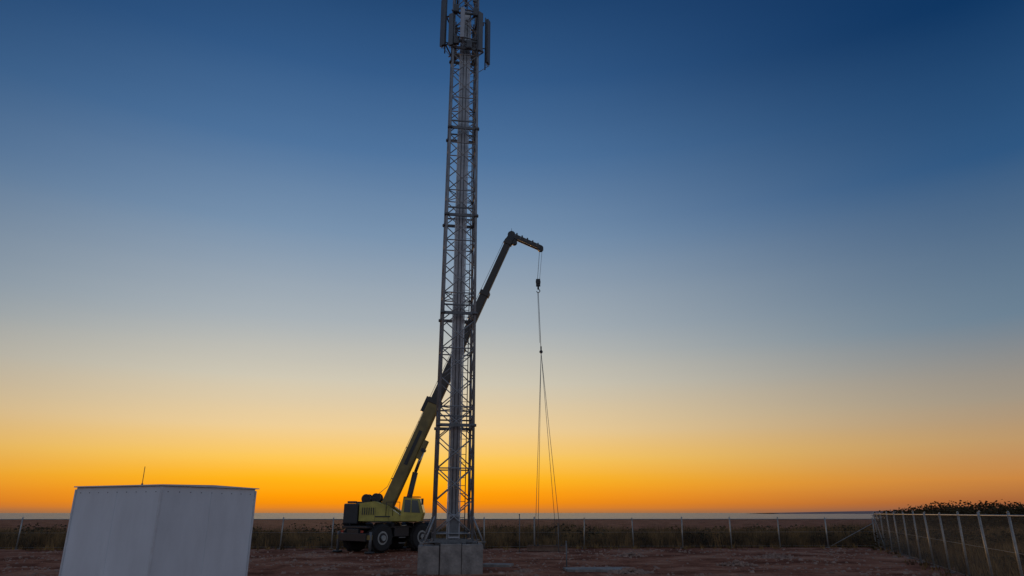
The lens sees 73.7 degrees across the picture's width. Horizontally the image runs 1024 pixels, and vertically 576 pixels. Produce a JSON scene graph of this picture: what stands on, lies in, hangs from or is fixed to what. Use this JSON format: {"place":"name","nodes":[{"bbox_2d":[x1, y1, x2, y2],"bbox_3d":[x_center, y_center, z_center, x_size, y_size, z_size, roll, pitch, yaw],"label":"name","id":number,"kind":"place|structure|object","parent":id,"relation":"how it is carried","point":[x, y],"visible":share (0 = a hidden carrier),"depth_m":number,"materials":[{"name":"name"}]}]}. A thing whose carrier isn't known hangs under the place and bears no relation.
{"place":"outdoors","nodes":[
{"label":"outdoors","id":0,"kind":"place"},
{"bbox_2d":[0,513,884,518],"bbox_3d":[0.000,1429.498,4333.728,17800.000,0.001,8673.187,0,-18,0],"label":"sea","id":1,"kind":"structure","parent":0,"point":[500,516],"depth_m":397.34,"materials":[{"name":"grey liquid"}]},
{"bbox_2d":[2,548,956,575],"bbox_3d":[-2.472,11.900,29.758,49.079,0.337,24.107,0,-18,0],"label":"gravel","id":2,"kind":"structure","parent":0,"point":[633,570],"depth_m":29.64,"materials":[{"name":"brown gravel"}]},
{"bbox_2d":[0,519,1001,575],"bbox_3d":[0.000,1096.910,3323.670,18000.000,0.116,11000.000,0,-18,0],"label":"ground","id":3,"kind":"structure","parent":0,"point":[696,565],"depth_m":32.37,"materials":[{"name":"brown soil"}]},
{"bbox_2d":[59,468,259,575],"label":"equipment shelter","id":4,"kind":"object","parent":3,"relation":"on","point":[160,530],"visible":1,"depth_m":16.35,"materials":[{"name":"paint"}]},
{"bbox_2d":[417,543,438,574],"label":"concrete block","id":5,"kind":"object","parent":3,"relation":"on","point":[428,560],"depth_m":24.59,"materials":[{"name":"concrete"}]},
{"bbox_2d":[419,540,439,553],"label":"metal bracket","id":6,"kind":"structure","parent":3,"relation":"on","point":[420,543],"depth_m":25.83,"materials":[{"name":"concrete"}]},
{"bbox_2d":[420,0,489,542],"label":"telecom tower","id":7,"kind":"structure","parent":6,"relation":"on","point":[455,426],"depth_m":28.96,"materials":[{"name":"metal"}]},
{"bbox_2d":[0,517,877,548],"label":"chain link fence","id":8,"kind":"object","parent":3,"relation":"on","point":[483,522],"visible":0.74,"depth_m":42.82,"materials":[{"name":"metal"}]},
{"bbox_2d":[332,228,561,553],"bbox_3d":[-3.628,5.671,42.352,12.919,19.986,6.015,0,-18,0],"label":"mobile crane","id":9,"kind":"object","parent":3,"relation":"on","point":[361,531],"visible":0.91,"depth_m":39.85,"materials":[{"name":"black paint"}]},
{"bbox_2d":[439,543,461,574],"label":"concrete block","id":10,"kind":"object","parent":3,"relation":"on","point":[450,559],"depth_m":24.66,"materials":[{"name":"concrete"}]},
{"bbox_2d":[461,542,482,574],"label":"concrete block","id":11,"kind":"object","parent":3,"relation":"on","point":[471,558],"depth_m":24.73,"materials":[{"name":"concrete"}]},
{"bbox_2d":[483,563,513,566],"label":"concrete slab","id":12,"kind":"structure","parent":3,"relation":"on","point":[498,564],"depth_m":27.90,"materials":[{"name":"grey concrete"}]},
{"bbox_2d":[0,520,1023,575],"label":"scrub","id":13,"kind":"object","parent":3,"relation":"on","point":[722,540],"visible":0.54,"depth_m":43.91,"materials":[{"name":"brown plant"}]},
{"bbox_2d":[519,514,520,552],"bbox_3d":[0.420,13.743,38.114,0.200,2.140,0.200,0,-18,0],"label":"fence post","id":14,"kind":"object","parent":3,"relation":"on","point":[519,533],"visible":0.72,"depth_m":38.09,"materials":[{"name":"metal"}]},
{"bbox_2d":[563,567,624,571],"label":"concrete slab","id":15,"kind":"structure","parent":3,"relation":"on","point":[587,569],"depth_m":25.35,"materials":[{"name":"grey concrete"}]},
{"bbox_2d":[870,499,1023,528],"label":"bushes","id":16,"kind":"object","parent":3,"relation":"on","point":[1002,509],"visible":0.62,"depth_m":94.12,"materials":[{"name":"green plant"}]},
{"bbox_2d":[873,511,1023,575],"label":"chain link fence","id":17,"kind":"object","parent":3,"relation":"on","point":[906,528],"visible":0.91,"depth_m":24.11,"materials":[{"name":"metal"}]},
{"bbox_2d":[0,0,1023,512],"label":"sky","id":18,"kind":"structure","parent":0,"point":[781,264],"materials":[{"name":"blue"}]},
{"bbox_2d":[750,511,997,513],"bbox_3d":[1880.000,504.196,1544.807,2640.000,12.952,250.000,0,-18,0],"label":"hills","id":19,"kind":"structure","parent":0,"point":[857,512],"depth_m":1455.78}
]}

